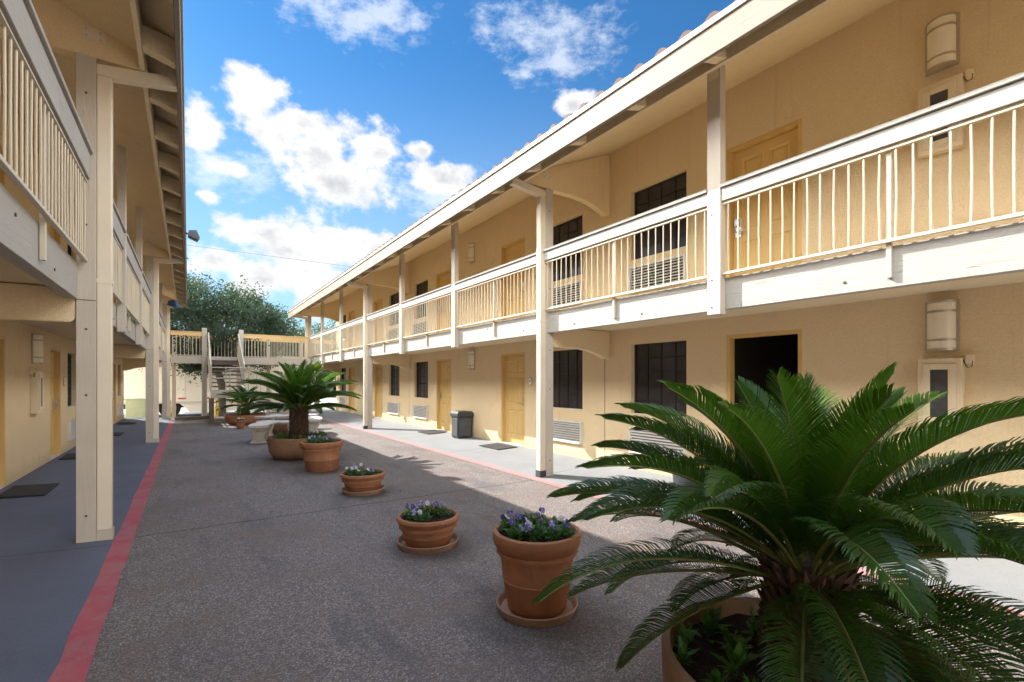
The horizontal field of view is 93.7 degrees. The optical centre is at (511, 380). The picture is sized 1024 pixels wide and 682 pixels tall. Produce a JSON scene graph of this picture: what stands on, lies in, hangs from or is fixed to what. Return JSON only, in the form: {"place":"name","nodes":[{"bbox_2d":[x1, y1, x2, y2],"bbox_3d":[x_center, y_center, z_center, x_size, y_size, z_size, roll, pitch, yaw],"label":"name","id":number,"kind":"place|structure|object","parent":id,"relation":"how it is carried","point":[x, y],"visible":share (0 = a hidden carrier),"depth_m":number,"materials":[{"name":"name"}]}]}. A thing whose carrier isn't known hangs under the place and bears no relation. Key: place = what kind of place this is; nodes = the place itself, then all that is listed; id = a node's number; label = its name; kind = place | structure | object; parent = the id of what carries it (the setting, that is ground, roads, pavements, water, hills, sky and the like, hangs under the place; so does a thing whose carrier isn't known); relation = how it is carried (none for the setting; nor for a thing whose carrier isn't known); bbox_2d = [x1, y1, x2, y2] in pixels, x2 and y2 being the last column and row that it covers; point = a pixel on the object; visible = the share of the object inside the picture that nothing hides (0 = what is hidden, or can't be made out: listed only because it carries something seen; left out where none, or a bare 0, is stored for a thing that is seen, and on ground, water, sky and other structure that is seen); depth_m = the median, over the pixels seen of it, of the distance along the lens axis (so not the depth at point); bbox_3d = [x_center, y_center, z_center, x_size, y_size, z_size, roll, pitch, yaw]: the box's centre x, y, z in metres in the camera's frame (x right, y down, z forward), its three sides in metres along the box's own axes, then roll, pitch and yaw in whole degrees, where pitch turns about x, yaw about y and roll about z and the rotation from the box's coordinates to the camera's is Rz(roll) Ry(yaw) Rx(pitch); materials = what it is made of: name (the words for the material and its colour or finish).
{"place":"outdoors","nodes":[
{"label":"outdoors","id":0,"kind":"place"},
{"bbox_2d":[0,418,170,681],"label":"walkway","id":1,"kind":"structure","parent":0,"point":[50,568],"depth_m":4.00,"materials":[{"name":"grey concrete"}]},
{"bbox_2d":[0,483,58,497],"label":"door mat","id":2,"kind":"object","parent":1,"relation":"on","point":[28,490],"depth_m":6.12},
{"bbox_2d":[59,453,75,459],"bbox_3d":[-8.094,1.407,8.986,0.460,0.015,0.750,3,-2,-34],"label":"door mat","id":3,"kind":"object","parent":1,"relation":"on","point":[70,456],"depth_m":8.83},
{"bbox_2d":[0,0,186,542],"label":"motel wing","id":4,"kind":"structure","parent":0,"point":[93,248],"depth_m":4.45,"materials":[{"name":"paint"}]},
{"bbox_2d":[0,335,4,488],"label":"door","id":5,"kind":"structure","parent":4,"relation":"in","point":[2,338],"depth_m":6.34,"materials":[{"name":"paint"}]},
{"bbox_2d":[0,145,4,185],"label":"door","id":6,"kind":"structure","parent":4,"relation":"in","point":[2,174],"depth_m":6.34,"materials":[{"name":"paint"}]},
{"bbox_2d":[29,369,43,413],"bbox_3d":[-7.435,0.165,7.513,0.101,0.690,0.390,0,0,-34],"label":"extinguisher cabinet","id":7,"kind":"object","parent":4,"relation":"attached to","point":[36,392],"visible":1,"depth_m":7.42,"materials":[{"name":"metal"}]},
{"bbox_2d":[32,333,43,363],"bbox_3d":[-7.465,-0.500,7.570,0.114,0.480,0.250,0,0,-34],"label":"wall lamp","id":8,"kind":"object","parent":4,"relation":"attached to","point":[37,348],"visible":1,"depth_m":7.50,"materials":[{"name":"glass"}]},
{"bbox_2d":[50,347,60,459],"bbox_3d":[-8.419,0.420,8.766,0.125,2.020,0.850,0,0,-34],"label":"door","id":9,"kind":"structure","parent":4,"relation":"in","point":[55,354],"depth_m":9.08,"materials":[{"name":"paint"}]},
{"bbox_2d":[50,208,60,245],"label":"door","id":10,"kind":"structure","parent":4,"relation":"in","point":[53,232],"depth_m":9.08,"materials":[{"name":"paint"}]},
{"bbox_2d":[68,354,75,407],"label":"window","id":11,"kind":"structure","parent":4,"relation":"in","point":[69,355],"depth_m":10.32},
{"bbox_2d":[113,363,115,423],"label":"door","id":12,"kind":"structure","parent":4,"relation":"in","point":[114,364],"depth_m":16.06,"materials":[{"name":"paint"}]},
{"bbox_2d":[167,300,178,308],"bbox_3d":[-11.580,-2.606,16.387,0.318,0.285,0.242,0,0,-14],"label":"floodlight","id":13,"kind":"object","parent":4,"relation":"attached to","point":[174,304],"visible":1,"depth_m":16.29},
{"bbox_2d":[185,230,199,241],"bbox_3d":[-6.815,-3.094,10.239,0.256,0.220,0.187,0,0,-34],"label":"floodlight","id":14,"kind":"object","parent":4,"relation":"attached to","point":[193,235],"visible":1,"depth_m":10.18,"materials":[{"name":"metal"}]},
{"bbox_2d":[124,397,335,419],"bbox_3d":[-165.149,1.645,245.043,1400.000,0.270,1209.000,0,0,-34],"label":"parking lot","id":15,"kind":"structure","parent":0,"point":[184,412],"depth_m":25.44,"materials":[{"name":"concrete"}]},
{"bbox_2d":[124,398,145,417],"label":"wall","id":16,"kind":"structure","parent":15,"relation":"on","point":[135,407],"depth_m":19.21,"materials":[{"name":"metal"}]},
{"bbox_2d":[124,356,303,416],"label":"wall","id":17,"kind":"structure","parent":15,"relation":"on","point":[189,397],"depth_m":22.39,"materials":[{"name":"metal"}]},
{"bbox_2d":[214,399,217,416],"bbox_3d":[-13.070,1.198,21.218,0.158,0.803,0.158,0,0,-34],"label":"bollard","id":18,"kind":"object","parent":15,"relation":"on","point":[215,409],"visible":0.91,"depth_m":21.16,"materials":[{"name":"yellow metal"}]},
{"bbox_2d":[127,257,314,416],"bbox_3d":[-13.950,-1.850,22.171,7.908,7.268,7.232,0,0,0],"label":"oak tree","id":19,"kind":"object","parent":15,"relation":"on","point":[255,314],"visible":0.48,"depth_m":21.20,"materials":[{"name":"green plant"}]},
{"bbox_2d":[180,288,304,355],"bbox_3d":[-17.287,-2.174,29.243,6.429,7.985,10.682,0,0,42],"label":"oak tree","id":20,"kind":"object","parent":15,"relation":"on","point":[284,313],"visible":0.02,"depth_m":29.84,"materials":[{"name":"green plant"}]},
{"bbox_2d":[171,328,335,418],"bbox_3d":[-10.851,-0.245,21.128,6.780,3.750,1.430,0,0,-34],"label":"footbridge","id":21,"kind":"object","parent":15,"relation":"on","point":[267,361],"visible":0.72,"depth_m":20.14,"materials":[{"name":"paint"}]},
{"bbox_2d":[281,318,335,403],"bbox_3d":[-12.629,-1.124,30.772,5.669,5.871,5.581,0,0,-34],"label":"oak tree","id":22,"kind":"object","parent":15,"relation":"on","point":[315,331],"visible":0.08,"depth_m":30.30,"materials":[{"name":"green plant"}]},
{"bbox_2d":[312,320,335,380],"bbox_3d":[-11.406,-1.549,35.644,6.996,6.729,7.068,0,0,16],"label":"oak tree","id":23,"kind":"object","parent":15,"relation":"on","point":[329,327],"visible":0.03,"depth_m":34.84,"materials":[{"name":"green plant"}]},
{"bbox_2d":[322,372,335,397],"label":"hedge","id":24,"kind":"object","parent":15,"relation":"on","point":[333,389],"visible":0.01,"depth_m":48.84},
{"bbox_2d":[208,332,288,424],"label":"staircase","id":25,"kind":"structure","parent":0,"point":[241,367],"depth_m":17.43,"materials":[{"name":"paint"}]},
{"bbox_2d":[170,0,733,347],"label":"sky","id":26,"kind":"structure","parent":0,"point":[317,131],"materials":[{"name":"blue"}]},
{"bbox_2d":[85,417,1023,681],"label":"courtyard","id":27,"kind":"structure","parent":0,"point":[289,588],"depth_m":3.52,"materials":[{"name":"asphalt"}]},
{"bbox_2d":[48,422,173,681],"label":"red kerb line","id":28,"kind":"object","parent":27,"relation":"on","point":[74,663],"visible":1,"depth_m":3.30,"materials":[{"name":"paint"}]},
{"bbox_2d":[235,420,245,428],"bbox_3d":[-8.370,1.350,14.799,0.308,0.260,0.308,0,0,-34],"label":"flowerpot","id":29,"kind":"object","parent":27,"relation":"on","point":[240,425],"visible":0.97,"depth_m":14.71,"materials":[{"name":"ceramic"}]},
{"bbox_2d":[224,413,265,424],"bbox_3d":[-9.136,1.315,16.454,1.259,0.330,1.259,0,0,-34],"label":"planter","id":30,"kind":"object","parent":27,"relation":"on","point":[230,419],"visible":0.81,"depth_m":15.99,"materials":[{"name":"ceramic"}]},
{"bbox_2d":[213,385,272,415],"bbox_3d":[-9.129,0.689,16.483,2.005,1.122,1.880,0,0,-34],"label":"sago palm","id":31,"kind":"object","parent":30,"relation":"on","point":[241,399],"visible":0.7,"depth_m":16.31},
{"bbox_2d":[248,422,276,443],"bbox_3d":[-6.105,1.262,11.727,0.514,0.435,1.272,0,0,-16],"label":"stone bench","id":32,"kind":"object","parent":27,"relation":"on","point":[261,432],"visible":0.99,"depth_m":11.34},
{"bbox_2d":[256,420,288,435],"bbox_3d":[-6.064,1.262,12.525,1.112,0.435,0.493,0,0,6],"label":"stone bench","id":33,"kind":"object","parent":27,"relation":"on","point":[282,422],"visible":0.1,"depth_m":12.32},
{"bbox_2d":[272,424,287,434],"bbox_3d":[-6.294,1.310,13.364,0.853,0.340,0.853,0,0,-34],"label":"planter","id":34,"kind":"object","parent":27,"relation":"on","point":[283,428],"visible":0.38,"depth_m":12.97,"materials":[{"name":"ceramic"}]},
{"bbox_2d":[254,414,318,419],"bbox_3d":[-6.809,1.262,14.592,1.833,0.435,0.617,0,0,-39],"label":"stone bench","id":35,"kind":"object","parent":27,"relation":"on","point":[270,416],"visible":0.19,"depth_m":14.24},
{"bbox_2d":[267,433,328,459],"bbox_3d":[-4.141,1.275,9.329,1.096,0.410,1.096,0,0,-34],"label":"planter","id":36,"kind":"object","parent":27,"relation":"on","point":[285,449],"visible":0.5,"depth_m":8.84,"materials":[{"name":"ceramic"}]},
{"bbox_2d":[232,359,361,438],"bbox_3d":[-4.133,0.362,9.335,2.311,1.556,2.318,0,0,-34],"label":"sago palm","id":37,"kind":"object","parent":36,"relation":"in","point":[298,391],"visible":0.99,"depth_m":9.12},
{"bbox_2d":[308,416,322,432],"bbox_3d":[-5.617,1.262,13.529,0.522,0.435,1.325,0,0,-24],"label":"stone bench","id":38,"kind":"object","parent":27,"relation":"on","point":[314,423],"visible":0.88,"depth_m":13.11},
{"bbox_2d":[300,438,342,471],"bbox_3d":[-3.169,1.240,7.994,0.678,0.480,0.678,0,0,-34],"label":"flowerpot","id":39,"kind":"object","parent":27,"relation":"on","point":[321,457],"visible":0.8,"depth_m":7.76,"materials":[{"name":"ceramic"}]},
{"bbox_2d":[341,484,383,495],"bbox_3d":[-1.988,1.452,6.402,0.550,0.056,0.550,0,0,-34],"label":"pot saucer","id":40,"kind":"object","parent":27,"relation":"on","point":[347,493],"visible":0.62,"depth_m":6.19,"materials":[{"name":"ceramic"}]},
{"bbox_2d":[340,468,385,491],"bbox_3d":[-1.988,1.339,6.402,0.588,0.245,0.588,0,0,-34],"label":"flowerpot","id":41,"kind":"object","parent":40,"relation":"on","point":[359,483],"visible":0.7,"depth_m":6.20,"materials":[{"name":"ceramic"}]},
{"bbox_2d":[348,467,359,475],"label":"pansy plant","id":42,"kind":"object","parent":41,"relation":"in","point":[355,472],"visible":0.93,"depth_m":6.21,"materials":[{"name":"green plant"}]},
{"bbox_2d":[358,468,370,475],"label":"pansy plant","id":43,"kind":"object","parent":41,"relation":"on","point":[367,471],"visible":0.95,"depth_m":6.25,"materials":[{"name":"green plant"}]},
{"bbox_2d":[367,467,378,475],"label":"pansy plant","id":44,"kind":"object","parent":41,"relation":"in","point":[372,470],"visible":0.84,"depth_m":6.33,"materials":[{"name":"green plant"}]},
{"bbox_2d":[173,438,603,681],"bbox_3d":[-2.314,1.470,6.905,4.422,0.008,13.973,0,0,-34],"label":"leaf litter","id":45,"kind":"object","parent":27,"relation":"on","point":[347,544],"visible":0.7,"depth_m":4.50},
{"bbox_2d":[397,532,458,553],"bbox_3d":[-0.760,1.452,4.348,0.550,0.056,0.550,0,0,-34],"label":"pot saucer","id":46,"kind":"object","parent":27,"relation":"on","point":[451,544],"visible":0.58,"depth_m":4.14,"materials":[{"name":"ceramic"}]},
{"bbox_2d":[396,507,459,547],"bbox_3d":[-0.760,1.335,4.348,0.568,0.255,0.568,0,0,-34],"label":"flowerpot","id":47,"kind":"object","parent":46,"relation":"on","point":[434,531],"visible":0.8,"depth_m":4.16,"materials":[{"name":"ceramic"}]},
{"bbox_2d":[403,504,421,521],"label":"pansy plant","id":48,"kind":"object","parent":47,"relation":"in","point":[410,516],"visible":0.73,"depth_m":4.28,"materials":[{"name":"green plant"}]},
{"bbox_2d":[404,501,422,517],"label":"pansy plant","id":49,"kind":"object","parent":47,"relation":"on","point":[420,503],"visible":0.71,"depth_m":4.40,"materials":[{"name":"purple plant"}]},
{"bbox_2d":[411,509,432,522],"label":"pansy plant","id":50,"kind":"object","parent":47,"relation":"on","point":[424,514],"visible":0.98,"depth_m":4.20,"materials":[{"name":"green plant"}]},
{"bbox_2d":[413,500,431,513],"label":"pansy plant","id":51,"kind":"object","parent":47,"relation":"on","point":[427,503],"visible":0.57,"depth_m":4.45,"materials":[{"name":"green plant"}]},
{"bbox_2d":[428,501,445,513],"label":"pansy plant","id":52,"kind":"object","parent":47,"relation":"on","point":[432,506],"visible":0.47,"depth_m":4.49,"materials":[{"name":"green plant"}]},
{"bbox_2d":[432,501,450,516],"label":"pansy plant","id":53,"kind":"object","parent":47,"relation":"on","point":[438,511],"visible":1,"depth_m":4.41,"materials":[{"name":"green plant"}]},
{"bbox_2d":[496,590,577,626],"bbox_3d":[0.162,1.452,3.124,0.530,0.056,0.530,0,0,-34],"label":"pot saucer","id":54,"kind":"object","parent":27,"relation":"on","point":[564,616],"visible":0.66,"depth_m":2.96,"materials":[{"name":"ceramic"}]},
{"bbox_2d":[492,517,581,618],"bbox_3d":[0.162,1.212,3.124,0.578,0.500,0.578,0,0,-34],"label":"flowerpot","id":55,"kind":"object","parent":54,"relation":"on","point":[531,570],"visible":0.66,"depth_m":2.92,"materials":[{"name":"ceramic"}]},
{"bbox_2d":[497,514,520,533],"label":"pansy plant","id":56,"kind":"object","parent":55,"relation":"in","point":[503,517],"visible":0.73,"depth_m":3.16,"materials":[{"name":"green plant"}]},
{"bbox_2d":[502,509,525,527],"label":"pansy plant","id":57,"kind":"object","parent":55,"relation":"in","point":[510,512],"visible":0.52,"depth_m":3.18,"materials":[{"name":"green plant"}]},
{"bbox_2d":[503,517,530,538],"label":"pansy plant","id":58,"kind":"object","parent":55,"relation":"in","point":[512,521],"visible":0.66,"depth_m":3.01,"materials":[{"name":"green plant"}]},
{"bbox_2d":[505,520,535,541],"bbox_3d":[0.044,0.932,3.001,0.178,0.124,0.196,0,0,-34],"label":"pansy plant","id":59,"kind":"object","parent":55,"relation":"in","point":[518,529],"visible":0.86,"depth_m":2.99,"materials":[{"name":"green plant"}]},
{"bbox_2d":[520,514,536,525],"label":"pansy plant","id":60,"kind":"object","parent":55,"relation":"in","point":[522,516],"visible":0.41,"depth_m":3.21,"materials":[{"name":"green plant"}]},
{"bbox_2d":[522,511,543,524],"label":"pansy plant","id":61,"kind":"object","parent":55,"relation":"in","point":[537,513],"visible":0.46,"depth_m":3.31,"materials":[{"name":"green plant"}]},
{"bbox_2d":[520,522,548,541],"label":"pansy plant","id":62,"kind":"object","parent":55,"relation":"in","point":[537,532],"visible":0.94,"depth_m":2.97,"materials":[{"name":"green plant"}]},
{"bbox_2d":[529,515,548,531],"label":"pansy plant","id":63,"kind":"object","parent":55,"relation":"in","point":[540,520],"visible":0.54,"depth_m":3.15,"materials":[{"name":"green plant"}]},
{"bbox_2d":[536,507,557,525],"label":"pansy plant","id":64,"kind":"object","parent":55,"relation":"in","point":[541,509],"visible":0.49,"depth_m":3.27,"materials":[{"name":"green plant"}]},
{"bbox_2d":[536,520,562,541],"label":"pansy plant","id":65,"kind":"object","parent":55,"relation":"on","point":[549,530],"visible":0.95,"depth_m":2.99,"materials":[{"name":"green plant"}]},
{"bbox_2d":[545,515,571,532],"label":"pansy plant","id":66,"kind":"object","parent":55,"relation":"in","point":[561,518],"visible":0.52,"depth_m":3.11,"materials":[{"name":"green plant"}]},
{"bbox_2d":[552,519,579,540],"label":"pansy plant","id":67,"kind":"object","parent":55,"relation":"in","point":[566,531],"visible":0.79,"depth_m":3.03,"materials":[{"name":"green plant"}]},
{"bbox_2d":[323,418,1023,617],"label":"red kerb line","id":68,"kind":"object","parent":27,"relation":"on","point":[509,471],"visible":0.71,"depth_m":8.16,"materials":[{"name":"paint"}]},
{"bbox_2d":[661,597,964,681],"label":"planter","id":69,"kind":"object","parent":27,"relation":"on","point":[735,614],"visible":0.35,"depth_m":1.91,"materials":[{"name":"ceramic"}]},
{"bbox_2d":[674,621,698,651],"bbox_3d":[0.700,1.032,1.933,0.112,0.128,0.119,0,0,-34],"label":"weed plant","id":70,"kind":"object","parent":69,"relation":"on","point":[687,634],"visible":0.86,"depth_m":1.92,"materials":[{"name":"green plant"}]},
{"bbox_2d":[673,634,700,665],"bbox_3d":[0.663,1.039,1.841,0.126,0.113,0.091,0,0,12],"label":"weed plant","id":71,"kind":"object","parent":69,"relation":"on","point":[683,653],"visible":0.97,"depth_m":1.84,"materials":[{"name":"green plant"}]},
{"bbox_2d":[693,608,722,642],"bbox_3d":[0.813,1.030,2.033,0.123,0.131,0.165,0,0,-34],"label":"weed plant","id":72,"kind":"object","parent":69,"relation":"on","point":[707,622],"visible":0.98,"depth_m":2.02,"materials":[{"name":"green plant"}]},
{"bbox_2d":[700,668,730,681],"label":"weed plant","id":73,"kind":"object","parent":69,"relation":"on","point":[715,676],"visible":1,"depth_m":1.68,"materials":[{"name":"green plant"}]},
{"bbox_2d":[705,601,730,631],"bbox_3d":[0.885,1.032,2.087,0.153,0.128,0.086,0,0,-34],"label":"weed plant","id":74,"kind":"object","parent":69,"relation":"on","point":[711,614],"visible":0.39,"depth_m":2.10,"materials":[{"name":"green plant"}]},
{"bbox_2d":[715,625,741,648],"bbox_3d":[0.874,1.039,1.925,0.118,0.113,0.078,0,0,-4],"label":"weed plant","id":75,"kind":"object","parent":69,"relation":"on","point":[727,638],"visible":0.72,"depth_m":1.93,"materials":[{"name":"green plant"}]},
{"bbox_2d":[710,634,763,675],"bbox_3d":[0.833,1.016,1.795,0.151,0.160,0.163,0,0,-34],"label":"weed plant","id":76,"kind":"object","parent":69,"relation":"on","point":[738,657],"visible":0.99,"depth_m":1.77,"materials":[{"name":"green plant"}]},
{"bbox_2d":[741,606,759,638],"bbox_3d":[1.037,1.035,2.023,0.125,0.122,0.146,0,0,38],"label":"weed plant","id":77,"kind":"object","parent":69,"relation":"on","point":[752,626],"visible":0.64,"depth_m":2.04,"materials":[{"name":"green plant"}]},
{"bbox_2d":[743,672,765,681],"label":"weed plant","id":78,"kind":"object","parent":69,"relation":"on","point":[746,678],"visible":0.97,"depth_m":1.62,"materials":[{"name":"green plant"}]},
{"bbox_2d":[530,361,1023,681],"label":"sago palm","id":79,"kind":"object","parent":69,"relation":"in","point":[822,527],"visible":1,"depth_m":1.53,"materials":[{"name":"plant"}]},
{"bbox_2d":[287,0,1023,529],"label":"motel wing","id":80,"kind":"structure","parent":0,"point":[747,190],"depth_m":5.81,"materials":[{"name":"paint"}]},
{"bbox_2d":[342,368,345,390],"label":"window","id":81,"kind":"structure","parent":80,"relation":"in","point":[343,369],"depth_m":22.47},
{"bbox_2d":[349,367,354,412],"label":"door","id":82,"kind":"structure","parent":80,"relation":"in","point":[351,369],"depth_m":21.31,"materials":[{"name":"paint"}]},
{"bbox_2d":[349,310,354,349],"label":"door","id":83,"kind":"structure","parent":80,"relation":"in","point":[352,313],"depth_m":21.51,"materials":[{"name":"paint"}]},
{"bbox_2d":[374,364,382,418],"bbox_3d":[-4.993,0.412,18.167,0.125,2.040,0.950,0,0,-34],"label":"door","id":84,"kind":"structure","parent":80,"relation":"in","point":[378,369],"depth_m":18.42,"materials":[{"name":"paint"}]},
{"bbox_2d":[374,298,382,344],"bbox_3d":[-4.993,-2.058,18.167,0.125,2.040,0.950,0,0,-34],"label":"door","id":85,"kind":"structure","parent":80,"relation":"in","point":[378,304],"depth_m":18.35,"materials":[{"name":"paint"}]},
{"bbox_2d":[389,365,398,396],"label":"window","id":86,"kind":"structure","parent":80,"relation":"in","point":[394,369],"depth_m":16.98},
{"bbox_2d":[389,292,398,326],"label":"window","id":87,"kind":"structure","parent":80,"relation":"in","point":[395,297],"depth_m":16.93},
{"bbox_2d":[414,361,427,398],"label":"window","id":88,"kind":"structure","parent":80,"relation":"in","point":[422,367],"depth_m":14.98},
{"bbox_2d":[414,280,427,319],"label":"window","id":89,"kind":"structure","parent":80,"relation":"in","point":[422,288],"depth_m":15.04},
{"bbox_2d":[436,359,450,431],"bbox_3d":[-1.874,0.412,13.539,0.125,2.040,0.950,0,0,-34],"label":"door","id":90,"kind":"structure","parent":80,"relation":"in","point":[443,369],"depth_m":13.70,"materials":[{"name":"paint"}]},
{"bbox_2d":[436,268,450,332],"bbox_3d":[-1.874,-2.058,13.539,0.125,2.040,0.950,0,0,-34],"label":"door","id":91,"kind":"structure","parent":80,"relation":"in","point":[443,278],"depth_m":13.65,"materials":[{"name":"paint"}]},
{"bbox_2d":[468,243,474,263],"bbox_3d":[-1.040,-3.210,12.082,0.114,0.480,0.250,0,0,-34],"label":"wall lamp","id":92,"kind":"object","parent":80,"relation":"attached to","point":[471,252],"visible":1,"depth_m":12.01,"materials":[{"name":"glass"}]},
{"bbox_2d":[468,350,474,369],"bbox_3d":[-1.040,-0.520,12.082,0.114,0.480,0.250,0,0,-34],"label":"wall lamp","id":93,"kind":"object","parent":80,"relation":"attached to","point":[471,360],"visible":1,"depth_m":12.01,"materials":[{"name":"glass"}]},
{"bbox_2d":[501,352,524,446],"bbox_3d":[0.065,0.412,10.662,0.125,2.040,0.950,0,0,-34],"label":"door","id":94,"kind":"structure","parent":80,"relation":"in","point":[512,366],"depth_m":10.76,"materials":[{"name":"paint"}]},
{"bbox_2d":[501,237,524,320],"bbox_3d":[0.065,-2.058,10.662,0.125,2.040,0.950,0,0,-34],"label":"door","id":95,"kind":"structure","parent":80,"relation":"in","point":[514,250],"depth_m":10.76,"materials":[{"name":"paint"}]},
{"bbox_2d":[553,349,582,410],"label":"window","id":96,"kind":"structure","parent":80,"relation":"in","point":[567,364],"depth_m":9.22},
{"bbox_2d":[553,215,582,282],"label":"window","id":97,"kind":"structure","parent":80,"relation":"in","point":[573,228],"depth_m":9.22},
{"bbox_2d":[631,341,685,417],"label":"window","id":98,"kind":"structure","parent":80,"relation":"in","point":[665,361],"depth_m":7.44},
{"bbox_2d":[631,172,685,261],"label":"window","id":99,"kind":"structure","parent":80,"relation":"in","point":[672,189],"depth_m":7.42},
{"bbox_2d":[727,118,801,277],"bbox_3d":[3.178,-2.058,6.043,0.125,2.040,0.950,0,0,-34],"label":"door","id":100,"kind":"structure","parent":80,"relation":"in","point":[782,143],"depth_m":6.04,"materials":[{"name":"paint"}]},
{"bbox_2d":[925,11,959,76],"bbox_3d":[4.046,-3.190,4.536,0.114,0.480,0.250,0,0,-34],"label":"wall lamp","id":101,"kind":"object","parent":80,"relation":"attached to","point":[942,41],"visible":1,"depth_m":4.49,"materials":[{"name":"glass"}]},
{"bbox_2d":[925,299,959,351],"bbox_3d":[4.046,-0.520,4.536,0.114,0.480,0.250,0,0,-34],"label":"wall lamp","id":102,"kind":"object","parent":80,"relation":"attached to","point":[942,325],"visible":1,"depth_m":4.49,"materials":[{"name":"glass"}]},
{"bbox_2d":[918,354,974,425],"bbox_3d":[4.071,0.105,4.510,0.101,0.690,0.390,0,0,-34],"label":"extinguisher cabinet","id":103,"kind":"object","parent":80,"relation":"attached to","point":[941,375],"visible":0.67,"depth_m":4.49,"materials":[{"name":"metal"}]},
{"bbox_2d":[918,67,974,159],"bbox_3d":[4.071,-2.505,4.510,0.101,0.690,0.390,0,0,-34],"label":"extinguisher cabinet","id":104,"kind":"object","parent":80,"relation":"attached to","point":[942,90],"visible":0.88,"depth_m":4.49,"materials":[{"name":"paint"}]},
{"bbox_2d":[309,410,1023,609],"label":"walkway","id":105,"kind":"structure","parent":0,"point":[1004,578],"depth_m":7.72,"materials":[{"name":"concrete"}]},
{"bbox_2d":[418,430,445,433],"bbox_3d":[-2.233,1.421,13.297,0.520,0.015,0.750,-3,1,-34],"label":"door mat","id":106,"kind":"object","parent":105,"relation":"on","point":[431,432],"depth_m":13.22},
{"bbox_2d":[450,410,472,437],"bbox_3d":[-1.264,1.089,12.075,0.450,0.672,0.424,0,0,-34],"label":"litter bin","id":107,"kind":"object","parent":105,"relation":"on","point":[461,420],"visible":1,"depth_m":11.91,"materials":[{"name":"plastic"}]},
{"bbox_2d":[479,443,516,449],"bbox_3d":[-0.305,1.421,10.418,0.500,0.015,0.780,-3,2,-34],"label":"door mat","id":108,"kind":"object","parent":105,"relation":"on","point":[498,446],"depth_m":10.36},
{"bbox_2d":[672,465,714,491],"bbox_3d":[2.387,1.252,6.336,0.584,0.355,0.584,0,0,-34],"label":"planter","id":109,"kind":"object","parent":105,"relation":"on","point":[677,479],"visible":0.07,"depth_m":6.19,"materials":[{"name":"concrete"}]},
{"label":"apron","id":110,"kind":"structure","parent":0,"visible":0},
{"bbox_2d":[175,416,208,419],"bbox_3d":[-12.196,1.423,18.311,1.100,0.110,0.175,0,0,-42],"label":"wheel stop","id":111,"kind":"object","parent":110,"relation":"on","point":[192,418],"visible":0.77,"depth_m":18.25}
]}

